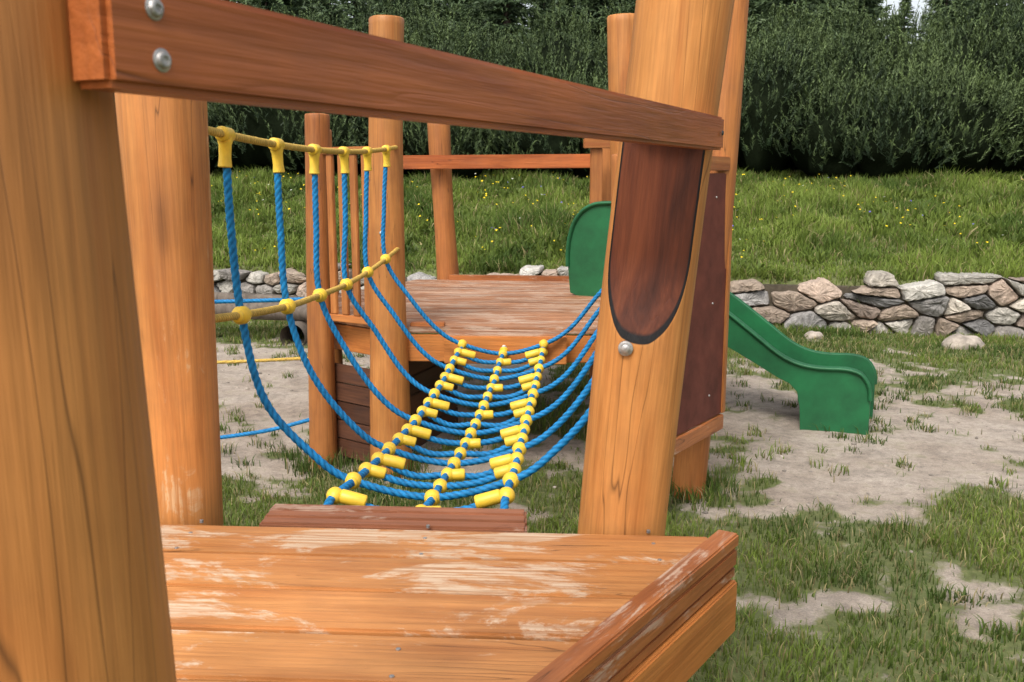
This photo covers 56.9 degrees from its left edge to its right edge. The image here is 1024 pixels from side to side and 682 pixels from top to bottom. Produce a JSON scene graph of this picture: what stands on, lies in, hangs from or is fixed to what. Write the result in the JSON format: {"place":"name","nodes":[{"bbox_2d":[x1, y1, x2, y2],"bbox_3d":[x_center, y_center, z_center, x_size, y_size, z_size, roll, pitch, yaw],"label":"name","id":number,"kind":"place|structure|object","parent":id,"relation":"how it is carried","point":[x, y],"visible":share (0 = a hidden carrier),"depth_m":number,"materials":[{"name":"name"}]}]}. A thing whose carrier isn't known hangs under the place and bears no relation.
{"place":"outdoors","nodes":[
{"label":"outdoors","id":0,"kind":"place"},
{"bbox_2d":[210,165,1023,681],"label":"grass","id":1,"kind":"structure","parent":0,"point":[930,205],"depth_m":9.86,"materials":[{"name":"green plant"}]},
{"bbox_2d":[211,169,1023,681],"bbox_3d":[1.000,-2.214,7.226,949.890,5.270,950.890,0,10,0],"label":"ground","id":2,"kind":"structure","parent":0,"point":[951,457],"depth_m":5.16,"materials":[{"name":"beige sand"}]},
{"bbox_2d":[214,292,307,345],"bbox_3d":[-2.727,-0.220,9.407,1.818,0.506,0.727,2,10,9],"label":"log bench","id":3,"kind":"object","parent":2,"relation":"on","point":[300,315],"visible":0.3,"depth_m":9.19,"materials":[{"name":"grey wood"}]},
{"bbox_2d":[215,297,308,438],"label":"rope climbing walk","id":4,"kind":"structure","parent":2,"relation":"on","point":[264,300],"depth_m":5.46,"materials":[{"name":"blue fabric"}]},
{"bbox_2d":[249,0,288,14],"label":"spruce tree","id":5,"kind":"object","parent":2,"relation":"on","point":[266,4],"visible":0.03,"depth_m":22.57,"materials":[{"name":"green plant"}]},
{"bbox_2d":[235,0,314,16],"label":"spruce tree","id":6,"kind":"object","parent":2,"relation":"on","point":[295,12],"visible":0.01,"depth_m":31.76,"materials":[{"name":"green plant"}]},
{"bbox_2d":[237,0,319,19],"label":"spruce tree","id":7,"kind":"object","parent":2,"relation":"on","point":[297,5],"visible":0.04,"depth_m":25.88,"materials":[{"name":"green plant"}]},
{"bbox_2d":[299,0,350,25],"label":"spruce tree","id":8,"kind":"object","parent":2,"relation":"on","point":[320,6],"visible":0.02,"depth_m":29.09,"materials":[{"name":"green plant"}]},
{"bbox_2d":[309,0,354,29],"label":"spruce tree","id":9,"kind":"object","parent":2,"relation":"on","point":[335,9],"visible":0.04,"depth_m":20.49,"materials":[{"name":"green plant"}]},
{"bbox_2d":[335,0,384,33],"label":"spruce tree","id":10,"kind":"object","parent":2,"relation":"on","point":[349,6],"visible":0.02,"depth_m":23.65,"materials":[{"name":"green plant"}]},
{"bbox_2d":[0,0,738,681],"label":"wooden play platform","id":11,"kind":"structure","parent":2,"relation":"on","point":[126,554],"depth_m":1.67,"materials":[{"name":"brown wood"}]},
{"bbox_2d":[357,0,430,46],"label":"spruce tree","id":12,"kind":"object","parent":2,"relation":"on","point":[400,9],"visible":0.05,"depth_m":25.60,"materials":[{"name":"green plant"}]},
{"bbox_2d":[374,0,431,45],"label":"spruce tree","id":13,"kind":"object","parent":2,"relation":"on","point":[415,14],"visible":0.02,"depth_m":29.80,"materials":[{"name":"green plant"}]},
{"bbox_2d":[407,0,433,45],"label":"spruce tree","id":14,"kind":"object","parent":2,"relation":"on","point":[429,2],"visible":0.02,"depth_m":29.99,"materials":[{"name":"green plant"}]},
{"bbox_2d":[425,0,456,51],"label":"spruce tree","id":15,"kind":"object","parent":2,"relation":"on","point":[438,3],"visible":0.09,"depth_m":21.74,"materials":[{"name":"green plant"}]},
{"bbox_2d":[429,0,458,44],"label":"spruce tree","id":16,"kind":"object","parent":2,"relation":"on","point":[449,4],"visible":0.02,"depth_m":38.42,"materials":[{"name":"green plant"}]},
{"bbox_2d":[448,0,486,54],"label":"spruce tree","id":17,"kind":"object","parent":2,"relation":"on","point":[466,5],"visible":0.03,"depth_m":26.46,"materials":[{"name":"green plant"}]},
{"bbox_2d":[425,0,526,60],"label":"spruce tree","id":18,"kind":"object","parent":2,"relation":"on","point":[450,9],"visible":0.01,"depth_m":29.10,"materials":[{"name":"green plant"}]},
{"bbox_2d":[445,0,565,67],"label":"spruce tree","id":19,"kind":"object","parent":2,"relation":"on","point":[492,10],"visible":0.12,"depth_m":19.37,"materials":[{"name":"green plant"}]},
{"bbox_2d":[305,0,748,499],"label":"wooden play platform","id":20,"kind":"structure","parent":2,"relation":"on","point":[498,312],"depth_m":5.19,"materials":[{"name":"brown wood"}]},
{"bbox_2d":[208,126,601,508],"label":"rope bridge","id":21,"kind":"structure","parent":20,"relation":"attached to","point":[506,461],"depth_m":3.30,"materials":[{"name":"blue fabric"}]},
{"bbox_2d":[524,0,562,45],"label":"spruce tree","id":22,"kind":"object","parent":2,"relation":"on","point":[545,6],"visible":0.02,"depth_m":21.28,"materials":[{"name":"green plant"}]},
{"bbox_2d":[514,0,596,62],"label":"spruce tree","id":23,"kind":"object","parent":2,"relation":"on","point":[570,11],"visible":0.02,"depth_m":23.15,"materials":[{"name":"green plant"}]},
{"bbox_2d":[114,0,1023,180],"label":"pine shrub hedge","id":24,"kind":"object","parent":2,"relation":"on","point":[894,104],"visible":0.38,"depth_m":14.85,"materials":[{"name":"green plant"}]},
{"bbox_2d":[549,0,633,56],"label":"spruce tree","id":25,"kind":"object","parent":2,"relation":"on","point":[583,14],"depth_m":28.92,"materials":[{"name":"green plant"}]},
{"bbox_2d":[574,0,624,62],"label":"spruce tree","id":26,"kind":"object","parent":2,"relation":"on","point":[599,12],"visible":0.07,"depth_m":24.80,"materials":[{"name":"green plant"}]},
{"bbox_2d":[570,0,635,33],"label":"spruce tree","id":27,"kind":"object","parent":2,"relation":"on","point":[620,1],"visible":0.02,"depth_m":29.42,"materials":[{"name":"green plant"}]},
{"bbox_2d":[211,171,1022,257],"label":"wildflower patch","id":28,"kind":"object","parent":2,"relation":"on","point":[586,176],"visible":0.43,"depth_m":12.91,"materials":[{"name":"plant"}]},
{"bbox_2d":[213,263,1023,337],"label":"stones","id":29,"kind":"object","parent":2,"relation":"on","point":[928,297],"visible":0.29,"depth_m":9.64,"materials":[{"name":"grey stone"}]},
{"bbox_2d":[214,275,1023,328],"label":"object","id":30,"kind":"object","parent":2,"relation":"on","point":[770,288],"depth_m":9.79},
{"bbox_2d":[620,0,635,12],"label":"spruce tree","id":31,"kind":"object","parent":2,"relation":"on","point":[630,6],"visible":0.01,"depth_m":22.51,"materials":[{"name":"green plant"}]},
{"bbox_2d":[565,201,876,434],"bbox_3d":[1.404,-0.207,6.409,2.037,1.468,0.550,4,11,23],"label":"playground slide","id":32,"kind":"object","parent":2,"relation":"on","point":[835,391],"visible":0.59,"depth_m":6.13,"materials":[{"name":"green plastic"}]},
{"bbox_2d":[747,0,778,53],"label":"spruce tree","id":33,"kind":"object","parent":2,"relation":"on","point":[757,12],"visible":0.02,"depth_m":24.59,"materials":[{"name":"green plant"}]},
{"bbox_2d":[747,0,852,58],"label":"spruce tree","id":34,"kind":"object","parent":2,"relation":"on","point":[769,3],"visible":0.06,"depth_m":20.32,"materials":[{"name":"green plant"}]},
{"bbox_2d":[756,0,849,46],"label":"spruce tree","id":35,"kind":"object","parent":2,"relation":"on","point":[843,1],"visible":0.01,"depth_m":24.31,"materials":[{"name":"green plant"}]},
{"bbox_2d":[804,331,822,338],"bbox_3d":[2.999,-0.040,9.383,0.194,0.127,0.162,0,10,0],"label":"boulder","id":36,"kind":"object","parent":2,"relation":"on","point":[811,334],"visible":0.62,"depth_m":9.32,"materials":[{"name":"beige stone"}]},
{"bbox_2d":[807,0,840,57],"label":"spruce tree","id":37,"kind":"object","parent":2,"relation":"on","point":[829,3],"visible":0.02,"depth_m":21.66,"materials":[{"name":"green plant"}]},
{"bbox_2d":[835,2,890,50],"bbox_3d":[8.938,-6.959,24.043,3.259,4.863,2.793,6,12,31],"label":"spruce tree","id":38,"kind":"object","parent":2,"relation":"on","point":[836,29],"visible":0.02,"depth_m":23.78,"materials":[{"name":"green plant"}]},
{"bbox_2d":[834,0,900,51],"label":"spruce tree","id":39,"kind":"object","parent":2,"relation":"on","point":[871,6],"visible":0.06,"depth_m":21.73,"materials":[{"name":"green plant"}]},
{"bbox_2d":[877,2,892,18],"bbox_3d":[14.503,-12.104,39.375,4.830,8.236,4.539,7,12,35],"label":"spruce tree","id":40,"kind":"object","parent":2,"relation":"on","point":[888,8],"visible":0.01,"depth_m":38.58,"materials":[{"name":"green plant"}]},
{"bbox_2d":[889,0,920,44],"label":"spruce tree","id":41,"kind":"object","parent":2,"relation":"on","point":[905,20],"visible":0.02,"depth_m":25.21,"materials":[{"name":"green plant"}]},
{"bbox_2d":[917,0,949,41],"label":"spruce tree","id":42,"kind":"object","parent":2,"relation":"on","point":[929,17],"visible":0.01,"depth_m":38.08,"materials":[{"name":"green plant"}]},
{"bbox_2d":[917,0,960,51],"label":"spruce tree","id":43,"kind":"object","parent":2,"relation":"on","point":[939,4],"visible":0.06,"depth_m":30.84,"materials":[{"name":"green plant"}]},
{"bbox_2d":[933,0,988,50],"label":"spruce tree","id":44,"kind":"object","parent":2,"relation":"on","point":[952,13],"visible":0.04,"depth_m":24.78,"materials":[{"name":"green plant"}]},
{"bbox_2d":[941,334,985,349],"bbox_3d":[4.247,0.045,8.890,0.389,0.232,0.284,0,10,0],"label":"boulder","id":45,"kind":"object","parent":2,"relation":"on","point":[957,340],"visible":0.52,"depth_m":8.79,"materials":[{"name":"beige stone"}]},
{"bbox_2d":[957,2,985,38],"bbox_3d":[10.320,-5.759,21.375,2.187,3.768,2.476,3,10,18],"label":"spruce tree","id":46,"kind":"object","parent":2,"relation":"on","point":[977,15],"visible":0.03,"depth_m":20.98,"materials":[{"name":"green plant"}]},
{"bbox_2d":[947,0,1014,31],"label":"spruce tree","id":47,"kind":"object","parent":2,"relation":"on","point":[997,24],"visible":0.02,"depth_m":30.31,"materials":[{"name":"green plant"}]},
{"bbox_2d":[984,0,1023,31],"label":"spruce tree","id":48,"kind":"object","parent":2,"relation":"on","point":[1007,11],"depth_m":36.93,"materials":[{"name":"green plant"}]},
{"bbox_2d":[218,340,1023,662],"bbox_3d":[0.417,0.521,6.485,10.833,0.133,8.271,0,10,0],"label":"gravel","id":49,"kind":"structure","parent":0,"point":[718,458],"depth_m":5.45,"materials":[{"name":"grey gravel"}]},
{"bbox_2d":[331,0,1006,42],"label":"sky","id":50,"kind":"structure","parent":0,"point":[914,2],"materials":[{"name":"white"}]}
]}

